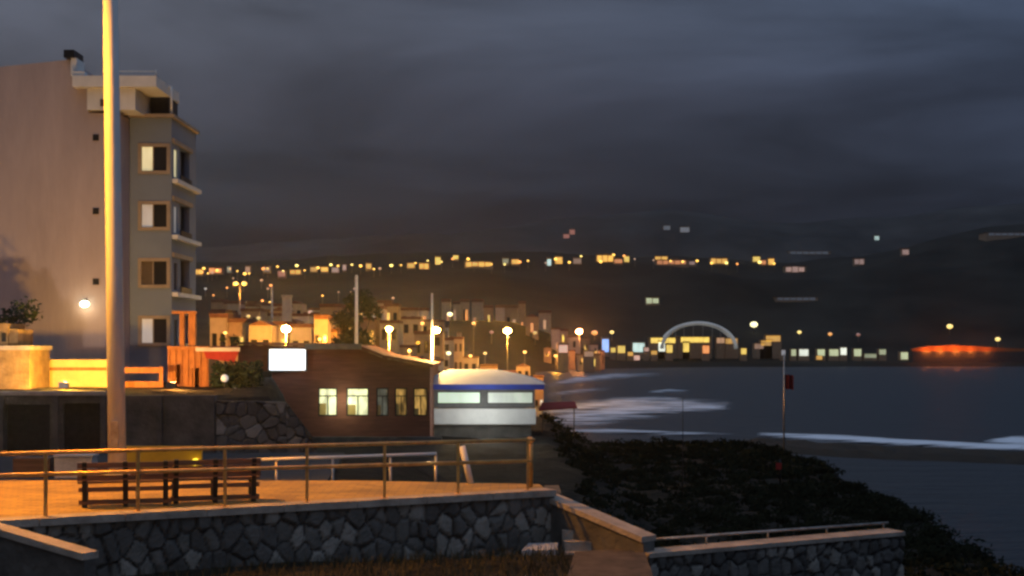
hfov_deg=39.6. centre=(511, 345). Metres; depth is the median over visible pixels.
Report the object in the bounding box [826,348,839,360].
shore kiosk
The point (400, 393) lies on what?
window
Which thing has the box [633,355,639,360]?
shore kiosk
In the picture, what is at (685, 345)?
window
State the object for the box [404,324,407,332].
window
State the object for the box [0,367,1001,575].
ground
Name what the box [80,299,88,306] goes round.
wall lamp
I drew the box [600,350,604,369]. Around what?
house
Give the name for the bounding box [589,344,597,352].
house
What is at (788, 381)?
flagpole
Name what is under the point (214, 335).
window
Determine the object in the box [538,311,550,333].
house
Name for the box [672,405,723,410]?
surf
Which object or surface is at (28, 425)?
garage door
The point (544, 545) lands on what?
paving stone
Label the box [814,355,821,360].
shore kiosk
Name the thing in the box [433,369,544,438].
pavilion
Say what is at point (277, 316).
house
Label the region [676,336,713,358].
shore kiosk
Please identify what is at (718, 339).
window
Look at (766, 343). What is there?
window
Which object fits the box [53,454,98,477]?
concrete block
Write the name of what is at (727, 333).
arch
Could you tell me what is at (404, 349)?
house
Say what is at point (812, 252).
hillside house
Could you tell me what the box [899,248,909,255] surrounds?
hillside house
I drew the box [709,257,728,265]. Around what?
hillside house
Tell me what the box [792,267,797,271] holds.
window
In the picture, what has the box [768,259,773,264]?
window
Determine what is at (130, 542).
stone wall
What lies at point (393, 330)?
window
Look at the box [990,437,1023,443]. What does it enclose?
surf
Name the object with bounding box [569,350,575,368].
house
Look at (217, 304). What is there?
house
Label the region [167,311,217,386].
kiosk
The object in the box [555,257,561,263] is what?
window
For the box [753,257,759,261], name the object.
window
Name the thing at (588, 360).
shore kiosk
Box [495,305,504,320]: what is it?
house
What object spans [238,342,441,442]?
restaurant
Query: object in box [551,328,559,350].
house
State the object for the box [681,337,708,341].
window
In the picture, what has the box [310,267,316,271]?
window
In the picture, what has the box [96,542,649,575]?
grass
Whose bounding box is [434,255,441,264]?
hillside house
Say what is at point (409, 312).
house
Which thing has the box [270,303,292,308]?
house
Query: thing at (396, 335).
house
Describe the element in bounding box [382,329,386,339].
window
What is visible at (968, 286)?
hills
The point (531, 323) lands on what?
house
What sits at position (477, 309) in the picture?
house
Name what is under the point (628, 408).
surf
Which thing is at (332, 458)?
handrail
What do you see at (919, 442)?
surf
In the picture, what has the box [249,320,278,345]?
house
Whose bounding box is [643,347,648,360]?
shore kiosk
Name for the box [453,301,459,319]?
house
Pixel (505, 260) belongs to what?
hillside house
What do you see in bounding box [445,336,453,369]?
house
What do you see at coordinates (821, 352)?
window
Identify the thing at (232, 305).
house
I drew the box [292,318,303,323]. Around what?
house
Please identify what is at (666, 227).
hillside house
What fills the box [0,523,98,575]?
ramp kerb
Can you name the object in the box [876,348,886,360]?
shore kiosk
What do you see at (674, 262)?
hillside house
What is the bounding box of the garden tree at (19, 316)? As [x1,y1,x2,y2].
[0,296,42,326]
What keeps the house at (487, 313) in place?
on the hills
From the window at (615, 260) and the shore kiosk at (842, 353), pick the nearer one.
the shore kiosk at (842, 353)
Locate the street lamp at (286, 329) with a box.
[282,326,289,342]
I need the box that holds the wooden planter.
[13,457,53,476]
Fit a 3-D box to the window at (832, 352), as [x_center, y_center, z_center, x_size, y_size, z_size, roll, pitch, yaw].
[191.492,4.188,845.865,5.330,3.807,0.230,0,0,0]
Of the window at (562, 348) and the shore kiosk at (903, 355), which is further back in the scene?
the shore kiosk at (903, 355)
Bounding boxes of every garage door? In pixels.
[7,404,49,451]
[65,403,99,449]
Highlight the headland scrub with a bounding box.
[539,412,1023,575]
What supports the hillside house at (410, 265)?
on the hills
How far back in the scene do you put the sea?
240.72 m
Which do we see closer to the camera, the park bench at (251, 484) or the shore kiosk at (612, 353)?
the park bench at (251, 484)
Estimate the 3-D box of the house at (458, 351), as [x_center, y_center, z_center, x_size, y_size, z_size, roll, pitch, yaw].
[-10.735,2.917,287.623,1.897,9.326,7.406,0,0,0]
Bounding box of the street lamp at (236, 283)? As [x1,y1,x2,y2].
[233,282,246,314]
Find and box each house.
[196,268,205,275]
[208,267,224,274]
[209,313,240,363]
[211,299,228,308]
[211,309,235,313]
[226,265,232,273]
[227,301,244,314]
[228,318,257,364]
[240,308,268,320]
[245,265,251,272]
[245,304,260,307]
[246,301,261,304]
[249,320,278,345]
[261,303,270,308]
[263,265,271,273]
[268,313,281,320]
[269,307,294,312]
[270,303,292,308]
[273,321,296,345]
[278,270,286,278]
[289,324,313,342]
[290,269,302,275]
[292,301,306,312]
[292,313,314,323]
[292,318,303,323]
[308,308,319,311]
[310,266,318,273]
[314,315,335,342]
[319,304,345,328]
[321,266,329,273]
[331,266,339,272]
[331,329,341,342]
[342,264,347,271]
[360,317,380,355]
[365,262,372,270]
[370,306,386,319]
[377,300,393,305]
[379,320,403,360]
[384,303,400,319]
[399,345,417,361]
[400,308,419,319]
[401,317,422,344]
[407,262,414,269]
[414,331,433,359]
[418,262,430,269]
[420,308,429,318]
[423,319,437,330]
[427,328,444,370]
[433,358,443,373]
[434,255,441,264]
[437,320,444,331]
[441,299,450,320]
[445,326,448,337]
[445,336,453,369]
[452,254,458,260]
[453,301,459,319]
[453,337,463,368]
[460,299,469,319]
[463,356,478,368]
[464,261,493,269]
[471,299,483,320]
[480,364,497,369]
[483,305,492,321]
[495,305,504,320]
[502,257,508,265]
[505,305,518,322]
[511,258,519,265]
[516,363,529,375]
[519,301,525,325]
[525,314,537,339]
[533,375,543,405]
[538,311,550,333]
[544,347,551,363]
[546,257,551,265]
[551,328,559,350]
[554,256,562,263]
[560,329,567,342]
[563,233,569,237]
[568,336,580,353]
[569,228,574,233]
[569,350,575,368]
[572,257,581,264]
[576,354,582,370]
[581,337,589,349]
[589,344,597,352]
[594,353,600,370]
[595,254,614,261]
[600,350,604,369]
[613,258,622,264]
[623,254,629,262]
[645,296,660,304]
[654,255,668,259]
[654,259,688,267]
[663,225,670,229]
[679,226,689,231]
[688,261,695,266]
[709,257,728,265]
[751,255,760,262]
[760,259,766,265]
[766,257,774,264]
[772,297,817,301]
[782,266,805,272]
[787,251,830,254]
[852,258,864,265]
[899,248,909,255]
[979,232,1023,240]
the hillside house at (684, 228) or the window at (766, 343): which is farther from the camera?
the hillside house at (684, 228)
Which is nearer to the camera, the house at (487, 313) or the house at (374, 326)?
the house at (374, 326)
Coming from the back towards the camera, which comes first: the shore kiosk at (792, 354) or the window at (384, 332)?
the shore kiosk at (792, 354)
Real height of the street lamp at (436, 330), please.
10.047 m
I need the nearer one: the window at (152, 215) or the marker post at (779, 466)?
the marker post at (779, 466)
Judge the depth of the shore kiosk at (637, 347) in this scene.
857.75 m
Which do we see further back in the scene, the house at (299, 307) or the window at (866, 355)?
the window at (866, 355)
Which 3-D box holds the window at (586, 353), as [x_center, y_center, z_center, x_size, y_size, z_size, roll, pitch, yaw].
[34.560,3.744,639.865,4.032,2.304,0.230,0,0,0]
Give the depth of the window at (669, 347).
845.72 m
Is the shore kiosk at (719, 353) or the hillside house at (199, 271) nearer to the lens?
the shore kiosk at (719, 353)
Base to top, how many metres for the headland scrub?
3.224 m
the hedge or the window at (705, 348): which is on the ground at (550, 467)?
the hedge
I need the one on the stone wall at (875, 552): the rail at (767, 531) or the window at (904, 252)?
the rail at (767, 531)
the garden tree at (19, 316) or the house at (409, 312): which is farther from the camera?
the house at (409, 312)
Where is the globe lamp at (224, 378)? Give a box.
[221,374,227,387]
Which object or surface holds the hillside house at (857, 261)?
on the hills
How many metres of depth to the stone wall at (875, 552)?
27.13 m
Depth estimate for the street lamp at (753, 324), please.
947.47 m
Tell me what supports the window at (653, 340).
in the shore kiosk at (653, 342)
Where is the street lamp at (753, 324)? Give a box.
[750,322,757,326]
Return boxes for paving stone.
[522,543,557,555]
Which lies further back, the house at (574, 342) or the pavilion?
the house at (574, 342)
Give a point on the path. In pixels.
(615, 562)
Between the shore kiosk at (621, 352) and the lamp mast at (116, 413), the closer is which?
the lamp mast at (116, 413)
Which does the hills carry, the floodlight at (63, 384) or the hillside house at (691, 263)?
the hillside house at (691, 263)
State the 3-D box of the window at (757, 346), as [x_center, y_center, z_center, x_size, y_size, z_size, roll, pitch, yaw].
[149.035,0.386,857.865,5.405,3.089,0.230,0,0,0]
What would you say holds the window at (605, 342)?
in the shore kiosk at (605, 343)
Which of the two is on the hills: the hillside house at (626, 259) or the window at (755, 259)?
the hillside house at (626, 259)
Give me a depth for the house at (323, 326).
124.50 m
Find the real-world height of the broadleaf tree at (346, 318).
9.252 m
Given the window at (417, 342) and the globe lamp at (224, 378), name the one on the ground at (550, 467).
the globe lamp at (224, 378)
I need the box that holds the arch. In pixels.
[660,321,737,348]
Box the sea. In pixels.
[535,367,1023,572]
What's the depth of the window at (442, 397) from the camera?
84.09 m
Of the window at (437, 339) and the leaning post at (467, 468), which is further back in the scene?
the window at (437, 339)
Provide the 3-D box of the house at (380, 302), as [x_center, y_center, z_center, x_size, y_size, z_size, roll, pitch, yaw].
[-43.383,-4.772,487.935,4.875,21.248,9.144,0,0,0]
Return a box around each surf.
[553,397,675,411]
[556,401,704,424]
[558,374,641,382]
[573,429,701,433]
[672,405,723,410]
[763,433,1023,448]
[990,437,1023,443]
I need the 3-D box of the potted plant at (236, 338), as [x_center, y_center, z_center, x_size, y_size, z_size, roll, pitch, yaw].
[-11.810,-0.248,60.705,0.615,0.551,0.620,0,0,0]
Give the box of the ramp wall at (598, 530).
[549,494,655,562]
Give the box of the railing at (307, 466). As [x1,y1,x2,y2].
[0,437,534,516]
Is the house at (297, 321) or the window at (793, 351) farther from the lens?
the window at (793, 351)
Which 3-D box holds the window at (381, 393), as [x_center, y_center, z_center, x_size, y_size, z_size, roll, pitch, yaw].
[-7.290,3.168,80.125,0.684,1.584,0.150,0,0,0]
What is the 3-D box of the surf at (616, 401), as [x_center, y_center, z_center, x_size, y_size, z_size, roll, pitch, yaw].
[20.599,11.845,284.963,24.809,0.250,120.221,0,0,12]
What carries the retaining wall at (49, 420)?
on the ground at (550, 467)
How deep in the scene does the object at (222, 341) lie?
60.62 m
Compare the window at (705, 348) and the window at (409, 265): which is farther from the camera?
the window at (409, 265)
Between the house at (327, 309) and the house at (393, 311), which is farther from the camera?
the house at (393, 311)
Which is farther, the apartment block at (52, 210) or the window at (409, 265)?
the window at (409, 265)
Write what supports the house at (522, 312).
on the hills
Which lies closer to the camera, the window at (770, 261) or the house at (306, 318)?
the house at (306, 318)
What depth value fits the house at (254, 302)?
463.24 m
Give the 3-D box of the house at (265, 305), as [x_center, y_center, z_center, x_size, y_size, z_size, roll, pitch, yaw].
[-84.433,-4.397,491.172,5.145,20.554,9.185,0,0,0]
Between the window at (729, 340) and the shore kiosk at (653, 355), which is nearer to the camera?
the shore kiosk at (653, 355)
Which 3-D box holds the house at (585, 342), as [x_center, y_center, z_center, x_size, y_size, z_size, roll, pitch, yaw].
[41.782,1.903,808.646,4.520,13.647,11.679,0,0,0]
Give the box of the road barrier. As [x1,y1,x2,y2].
[126,446,202,467]
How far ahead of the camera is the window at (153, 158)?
67.70 m
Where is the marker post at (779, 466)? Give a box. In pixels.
[776,459,781,483]
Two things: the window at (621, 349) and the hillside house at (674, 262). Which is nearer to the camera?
the window at (621, 349)
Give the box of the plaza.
[0,480,543,526]
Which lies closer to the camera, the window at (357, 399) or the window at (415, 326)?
the window at (357, 399)
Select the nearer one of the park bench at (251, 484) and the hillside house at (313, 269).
the park bench at (251, 484)
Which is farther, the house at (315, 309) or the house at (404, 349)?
the house at (315, 309)
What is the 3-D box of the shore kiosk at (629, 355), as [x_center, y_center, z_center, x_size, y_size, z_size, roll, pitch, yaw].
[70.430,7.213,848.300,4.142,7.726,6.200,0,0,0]
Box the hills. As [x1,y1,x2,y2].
[196,224,1023,376]
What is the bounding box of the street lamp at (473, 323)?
[472,322,474,355]
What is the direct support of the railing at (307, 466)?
on the stone wall at (130, 542)
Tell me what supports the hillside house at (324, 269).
on the hills
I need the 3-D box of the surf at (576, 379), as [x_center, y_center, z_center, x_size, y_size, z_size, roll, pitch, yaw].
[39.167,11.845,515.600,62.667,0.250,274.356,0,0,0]
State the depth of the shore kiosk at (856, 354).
846.00 m
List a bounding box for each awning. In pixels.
[196,346,239,383]
[539,401,576,443]
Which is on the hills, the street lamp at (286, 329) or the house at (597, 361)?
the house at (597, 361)
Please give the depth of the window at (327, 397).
80.14 m
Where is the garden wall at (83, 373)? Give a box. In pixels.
[50,360,163,387]
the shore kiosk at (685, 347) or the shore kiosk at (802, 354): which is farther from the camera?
the shore kiosk at (685, 347)
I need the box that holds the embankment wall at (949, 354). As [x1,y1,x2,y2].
[910,345,1023,361]
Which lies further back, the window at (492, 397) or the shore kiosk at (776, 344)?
the shore kiosk at (776, 344)
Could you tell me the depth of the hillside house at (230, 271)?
1134.00 m
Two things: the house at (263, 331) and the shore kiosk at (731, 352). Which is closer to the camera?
the house at (263, 331)
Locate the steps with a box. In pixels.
[562,529,590,554]
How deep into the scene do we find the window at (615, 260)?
1163.61 m
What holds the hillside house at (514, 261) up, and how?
on the hills
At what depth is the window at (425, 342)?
174.78 m
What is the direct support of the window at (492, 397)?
in the pavilion
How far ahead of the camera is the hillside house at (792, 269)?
1205.70 m
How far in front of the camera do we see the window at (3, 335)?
57.15 m
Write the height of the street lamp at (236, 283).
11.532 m
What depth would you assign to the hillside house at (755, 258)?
1271.70 m
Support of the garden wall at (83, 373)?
on the ground at (550, 467)
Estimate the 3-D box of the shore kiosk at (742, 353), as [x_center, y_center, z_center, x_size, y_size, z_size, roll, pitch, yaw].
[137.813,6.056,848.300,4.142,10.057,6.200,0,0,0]
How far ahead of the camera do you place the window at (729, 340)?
857.79 m
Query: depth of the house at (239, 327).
128.26 m
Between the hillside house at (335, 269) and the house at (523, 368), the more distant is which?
the hillside house at (335, 269)
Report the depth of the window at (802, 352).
845.72 m
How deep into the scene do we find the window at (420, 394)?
80.14 m
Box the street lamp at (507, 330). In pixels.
[504,328,510,370]
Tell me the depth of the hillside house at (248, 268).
1151.70 m
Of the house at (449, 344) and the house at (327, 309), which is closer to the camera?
the house at (327, 309)
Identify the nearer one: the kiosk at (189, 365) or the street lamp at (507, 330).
the kiosk at (189, 365)
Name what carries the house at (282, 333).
on the hills
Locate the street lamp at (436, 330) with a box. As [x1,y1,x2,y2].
[431,293,439,360]
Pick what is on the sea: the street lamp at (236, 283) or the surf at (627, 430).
the surf at (627, 430)
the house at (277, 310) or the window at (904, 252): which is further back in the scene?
the window at (904, 252)
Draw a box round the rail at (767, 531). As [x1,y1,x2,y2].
[655,522,888,543]
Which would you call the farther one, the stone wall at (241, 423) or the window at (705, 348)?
the window at (705, 348)
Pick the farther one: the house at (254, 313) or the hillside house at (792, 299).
the hillside house at (792, 299)
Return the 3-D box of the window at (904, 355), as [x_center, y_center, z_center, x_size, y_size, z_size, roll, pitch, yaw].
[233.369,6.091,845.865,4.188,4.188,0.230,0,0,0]
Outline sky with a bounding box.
[0,0,1023,246]
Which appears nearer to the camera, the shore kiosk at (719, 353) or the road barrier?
the road barrier
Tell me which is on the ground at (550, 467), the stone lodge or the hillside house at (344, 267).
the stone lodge
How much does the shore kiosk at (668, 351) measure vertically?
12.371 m
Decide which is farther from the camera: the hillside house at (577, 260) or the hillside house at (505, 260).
the hillside house at (577, 260)
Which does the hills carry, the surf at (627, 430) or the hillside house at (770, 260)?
the hillside house at (770, 260)
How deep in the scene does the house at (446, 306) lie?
784.53 m
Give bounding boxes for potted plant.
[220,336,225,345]
[228,334,241,345]
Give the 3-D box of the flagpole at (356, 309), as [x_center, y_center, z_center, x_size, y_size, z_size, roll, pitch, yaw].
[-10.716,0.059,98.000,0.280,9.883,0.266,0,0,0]
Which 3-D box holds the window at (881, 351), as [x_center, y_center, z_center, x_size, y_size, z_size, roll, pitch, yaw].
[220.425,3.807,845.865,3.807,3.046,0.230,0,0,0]
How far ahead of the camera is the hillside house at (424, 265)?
1109.70 m
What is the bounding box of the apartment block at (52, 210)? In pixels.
[0,50,201,381]
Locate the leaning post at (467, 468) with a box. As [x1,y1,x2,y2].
[460,445,473,483]
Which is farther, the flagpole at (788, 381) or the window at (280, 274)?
the window at (280, 274)
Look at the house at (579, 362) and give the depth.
671.18 m
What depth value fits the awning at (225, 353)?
60.39 m
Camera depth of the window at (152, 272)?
67.70 m
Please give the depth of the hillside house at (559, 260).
1157.70 m
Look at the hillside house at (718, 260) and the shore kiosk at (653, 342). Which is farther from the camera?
the hillside house at (718, 260)
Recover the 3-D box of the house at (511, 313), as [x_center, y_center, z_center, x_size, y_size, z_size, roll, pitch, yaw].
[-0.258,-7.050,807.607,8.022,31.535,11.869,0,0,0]
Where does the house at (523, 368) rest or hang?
on the hills
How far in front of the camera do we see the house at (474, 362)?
286.60 m
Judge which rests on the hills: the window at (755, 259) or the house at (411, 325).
the house at (411, 325)
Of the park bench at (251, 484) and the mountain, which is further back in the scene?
the mountain
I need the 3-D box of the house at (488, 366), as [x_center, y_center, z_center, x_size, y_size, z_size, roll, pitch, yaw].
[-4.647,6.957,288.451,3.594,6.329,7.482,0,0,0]
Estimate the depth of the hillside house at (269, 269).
1146.00 m
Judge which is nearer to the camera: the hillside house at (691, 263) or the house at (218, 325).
the house at (218, 325)
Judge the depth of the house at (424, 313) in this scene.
480.61 m
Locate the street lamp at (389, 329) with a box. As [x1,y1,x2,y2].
[386,327,391,350]
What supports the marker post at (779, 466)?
on the ground at (550, 467)
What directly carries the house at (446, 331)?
on the hills
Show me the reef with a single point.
(881, 452)
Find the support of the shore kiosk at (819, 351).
on the hills
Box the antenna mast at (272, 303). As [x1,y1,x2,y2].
[271,286,272,321]
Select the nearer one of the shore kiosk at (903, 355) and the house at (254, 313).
the house at (254, 313)
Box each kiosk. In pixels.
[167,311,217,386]
[557,343,568,371]
[582,350,594,371]
[601,337,609,356]
[610,347,615,359]
[617,345,625,360]
[626,351,633,360]
[630,341,646,358]
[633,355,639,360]
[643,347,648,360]
[648,337,677,358]
[650,350,657,360]
[658,342,664,358]
[665,343,673,360]
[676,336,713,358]
[682,341,689,355]
[700,344,709,360]
[715,337,724,358]
[725,338,737,358]
[739,347,746,360]
[752,343,763,358]
[758,339,772,358]
[763,335,781,358]
[779,349,785,360]
[789,348,796,360]
[797,348,809,360]
[814,348,825,360]
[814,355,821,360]
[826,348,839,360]
[838,346,847,360]
[851,348,861,360]
[862,353,878,360]
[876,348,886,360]
[897,351,908,360]
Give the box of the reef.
[741,438,1023,464]
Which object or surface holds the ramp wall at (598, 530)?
on the ground at (550, 467)
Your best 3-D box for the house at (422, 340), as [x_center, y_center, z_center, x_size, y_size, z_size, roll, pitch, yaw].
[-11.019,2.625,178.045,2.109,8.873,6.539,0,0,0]
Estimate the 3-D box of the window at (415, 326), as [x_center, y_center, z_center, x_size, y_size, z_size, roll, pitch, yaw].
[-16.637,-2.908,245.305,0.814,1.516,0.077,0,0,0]
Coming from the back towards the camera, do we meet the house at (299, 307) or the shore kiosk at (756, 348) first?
the shore kiosk at (756, 348)
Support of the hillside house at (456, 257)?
on the hills
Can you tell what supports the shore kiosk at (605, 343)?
on the hills
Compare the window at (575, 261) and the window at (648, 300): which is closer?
the window at (648, 300)
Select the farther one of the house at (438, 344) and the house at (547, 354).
the house at (547, 354)
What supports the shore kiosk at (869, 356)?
on the hills
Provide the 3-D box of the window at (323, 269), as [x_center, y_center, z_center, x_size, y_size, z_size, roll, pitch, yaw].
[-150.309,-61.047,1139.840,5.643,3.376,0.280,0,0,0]
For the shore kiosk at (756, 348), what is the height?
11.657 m
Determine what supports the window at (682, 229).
in the hillside house at (684, 228)
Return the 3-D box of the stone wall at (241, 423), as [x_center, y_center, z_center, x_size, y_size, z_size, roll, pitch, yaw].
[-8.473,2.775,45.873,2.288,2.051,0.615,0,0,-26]
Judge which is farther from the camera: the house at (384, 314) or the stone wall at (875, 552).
the house at (384, 314)
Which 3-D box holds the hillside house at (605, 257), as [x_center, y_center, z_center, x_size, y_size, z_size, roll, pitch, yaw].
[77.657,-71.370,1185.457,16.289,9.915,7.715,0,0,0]
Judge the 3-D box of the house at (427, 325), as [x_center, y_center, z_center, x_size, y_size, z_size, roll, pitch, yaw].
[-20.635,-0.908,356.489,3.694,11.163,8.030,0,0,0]
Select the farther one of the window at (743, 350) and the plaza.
the window at (743, 350)
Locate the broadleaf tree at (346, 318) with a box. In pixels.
[328,288,383,351]
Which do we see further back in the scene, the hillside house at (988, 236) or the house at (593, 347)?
the hillside house at (988, 236)
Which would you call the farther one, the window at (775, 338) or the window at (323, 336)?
the window at (775, 338)
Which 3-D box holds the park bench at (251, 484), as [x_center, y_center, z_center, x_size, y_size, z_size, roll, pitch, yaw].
[-5.342,2.403,25.511,1.600,0.801,0.624,0,0,-17]
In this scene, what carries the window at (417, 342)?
in the house at (422, 340)
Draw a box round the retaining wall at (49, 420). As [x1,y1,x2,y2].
[0,391,217,452]
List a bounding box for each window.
[1,333,5,341]
[138,143,169,173]
[138,201,169,229]
[138,258,169,287]
[138,315,169,345]
[212,333,216,345]
[278,271,284,276]
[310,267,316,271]
[315,335,318,342]
[318,388,336,415]
[321,267,327,271]
[322,335,325,342]
[346,388,368,415]
[376,388,387,415]
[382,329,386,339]
[392,329,395,339]
[395,388,406,415]
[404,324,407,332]
[407,263,413,267]
[413,324,417,332]
[414,388,427,415]
[416,341,419,352]
[424,341,427,352]
[435,257,439,264]
[435,337,439,345]
[437,392,480,403]
[487,392,532,403]
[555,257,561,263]
[559,345,567,352]
[573,259,580,263]
[584,351,592,355]
[602,339,608,351]
[614,259,621,262]
[618,346,624,352]
[633,343,644,351]
[646,298,651,302]
[651,338,674,342]
[667,345,671,352]
[680,227,688,231]
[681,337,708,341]
[683,343,688,351]
[703,346,708,352]
[717,338,724,342]
[726,339,736,343]
[741,348,745,353]
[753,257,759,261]
[755,344,763,348]
[761,340,770,345]
[766,336,779,340]
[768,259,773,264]
[791,349,795,355]
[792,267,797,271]
[799,349,807,355]
[818,349,824,355]
[829,349,837,355]
[841,348,845,354]
[854,349,860,355]
[865,354,875,357]
[879,349,885,354]
[901,352,907,358]
[902,250,908,254]
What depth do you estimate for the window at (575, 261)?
1157.66 m
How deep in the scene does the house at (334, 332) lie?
126.71 m
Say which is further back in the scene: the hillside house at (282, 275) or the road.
the hillside house at (282, 275)
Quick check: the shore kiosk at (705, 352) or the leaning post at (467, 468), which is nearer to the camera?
the leaning post at (467, 468)
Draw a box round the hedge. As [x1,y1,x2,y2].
[209,359,263,387]
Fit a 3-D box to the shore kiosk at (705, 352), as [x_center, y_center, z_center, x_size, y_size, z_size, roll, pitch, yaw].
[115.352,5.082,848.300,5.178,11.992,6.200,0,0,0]
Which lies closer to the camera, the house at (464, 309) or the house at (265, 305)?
the house at (265, 305)
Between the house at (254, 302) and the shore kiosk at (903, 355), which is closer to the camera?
the house at (254, 302)
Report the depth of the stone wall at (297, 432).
46.28 m
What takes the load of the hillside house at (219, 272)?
on the hills
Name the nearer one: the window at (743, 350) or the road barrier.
the road barrier
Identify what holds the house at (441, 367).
on the hills
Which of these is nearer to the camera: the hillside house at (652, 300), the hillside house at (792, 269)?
the hillside house at (652, 300)
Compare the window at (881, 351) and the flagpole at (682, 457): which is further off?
the window at (881, 351)
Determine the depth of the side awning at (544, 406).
87.86 m
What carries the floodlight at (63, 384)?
on the ground at (550, 467)
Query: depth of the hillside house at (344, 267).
1140.00 m
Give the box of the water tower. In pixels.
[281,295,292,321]
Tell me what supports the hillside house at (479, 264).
on the hills
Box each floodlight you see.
[58,382,68,387]
[166,382,176,387]
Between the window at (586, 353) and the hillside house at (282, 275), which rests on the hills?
the hillside house at (282, 275)
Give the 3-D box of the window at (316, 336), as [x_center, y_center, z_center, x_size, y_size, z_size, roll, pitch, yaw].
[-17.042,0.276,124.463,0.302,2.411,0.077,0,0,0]
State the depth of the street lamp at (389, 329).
119.94 m
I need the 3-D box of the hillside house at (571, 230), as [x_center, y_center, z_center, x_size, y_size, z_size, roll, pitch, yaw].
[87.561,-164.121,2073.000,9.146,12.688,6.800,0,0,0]
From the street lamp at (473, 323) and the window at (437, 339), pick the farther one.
the street lamp at (473, 323)
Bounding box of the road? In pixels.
[0,453,344,480]
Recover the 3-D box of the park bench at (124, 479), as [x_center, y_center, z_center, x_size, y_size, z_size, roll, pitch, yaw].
[-6.768,2.403,24.913,1.600,0.801,0.624,0,0,-14]
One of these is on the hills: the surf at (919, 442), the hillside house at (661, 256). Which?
the hillside house at (661, 256)
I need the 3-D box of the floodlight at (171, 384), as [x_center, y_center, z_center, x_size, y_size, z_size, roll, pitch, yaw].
[-13.287,1.540,55.490,0.360,0.220,0.220,0,0,0]
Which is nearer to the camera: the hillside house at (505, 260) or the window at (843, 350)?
the window at (843, 350)
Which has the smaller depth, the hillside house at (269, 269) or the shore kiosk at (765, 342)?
the shore kiosk at (765, 342)
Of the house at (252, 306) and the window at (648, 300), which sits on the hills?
the house at (252, 306)
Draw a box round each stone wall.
[0,485,560,575]
[216,400,285,452]
[286,403,316,452]
[644,528,904,575]
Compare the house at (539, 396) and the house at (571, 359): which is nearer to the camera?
the house at (539, 396)
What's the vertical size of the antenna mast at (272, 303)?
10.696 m
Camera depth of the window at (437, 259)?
1139.72 m
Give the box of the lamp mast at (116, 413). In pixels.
[103,0,126,474]
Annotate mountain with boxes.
[196,203,1023,262]
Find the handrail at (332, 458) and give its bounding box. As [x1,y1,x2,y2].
[247,452,436,481]
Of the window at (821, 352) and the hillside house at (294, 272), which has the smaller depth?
the window at (821, 352)
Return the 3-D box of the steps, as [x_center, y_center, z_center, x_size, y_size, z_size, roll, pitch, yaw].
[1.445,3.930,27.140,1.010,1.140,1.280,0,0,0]
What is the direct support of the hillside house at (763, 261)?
on the hills
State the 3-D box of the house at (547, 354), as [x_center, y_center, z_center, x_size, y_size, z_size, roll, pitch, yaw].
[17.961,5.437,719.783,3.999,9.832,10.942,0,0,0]
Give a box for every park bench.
[77,460,172,507]
[169,457,260,503]
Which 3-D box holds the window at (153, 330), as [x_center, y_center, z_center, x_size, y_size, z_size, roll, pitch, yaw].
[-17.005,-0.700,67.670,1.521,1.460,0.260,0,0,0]
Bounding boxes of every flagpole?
[355,275,357,343]
[682,417,682,497]
[783,354,793,450]
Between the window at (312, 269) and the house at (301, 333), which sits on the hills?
the house at (301, 333)
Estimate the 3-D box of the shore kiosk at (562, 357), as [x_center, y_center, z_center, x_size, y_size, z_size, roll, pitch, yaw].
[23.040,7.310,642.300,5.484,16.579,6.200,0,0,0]
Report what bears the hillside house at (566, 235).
on the mountain
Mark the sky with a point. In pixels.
(314, 119)
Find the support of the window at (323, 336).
in the house at (323, 326)
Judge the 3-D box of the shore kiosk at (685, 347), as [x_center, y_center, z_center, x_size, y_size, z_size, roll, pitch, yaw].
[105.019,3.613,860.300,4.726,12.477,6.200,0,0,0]
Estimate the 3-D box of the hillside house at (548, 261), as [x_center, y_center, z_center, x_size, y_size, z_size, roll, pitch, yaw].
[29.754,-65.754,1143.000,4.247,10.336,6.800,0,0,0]
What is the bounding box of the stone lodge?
[0,323,51,388]
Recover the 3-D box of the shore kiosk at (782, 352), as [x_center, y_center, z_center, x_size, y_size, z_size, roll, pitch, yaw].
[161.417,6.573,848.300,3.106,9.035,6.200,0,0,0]
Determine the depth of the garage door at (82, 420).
45.20 m
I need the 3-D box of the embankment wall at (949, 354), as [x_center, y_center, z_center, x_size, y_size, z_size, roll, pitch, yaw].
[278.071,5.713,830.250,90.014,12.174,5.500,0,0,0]
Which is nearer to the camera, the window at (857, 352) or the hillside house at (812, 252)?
the window at (857, 352)
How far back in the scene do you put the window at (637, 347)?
857.79 m
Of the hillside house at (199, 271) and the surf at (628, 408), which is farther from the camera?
the hillside house at (199, 271)
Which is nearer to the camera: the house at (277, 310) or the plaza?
the plaza
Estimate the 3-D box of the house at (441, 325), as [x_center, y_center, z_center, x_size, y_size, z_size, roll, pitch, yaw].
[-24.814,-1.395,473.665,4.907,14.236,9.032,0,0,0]
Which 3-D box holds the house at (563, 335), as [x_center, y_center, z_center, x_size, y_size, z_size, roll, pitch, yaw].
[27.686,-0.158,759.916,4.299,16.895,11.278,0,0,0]
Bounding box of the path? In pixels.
[567,549,652,575]

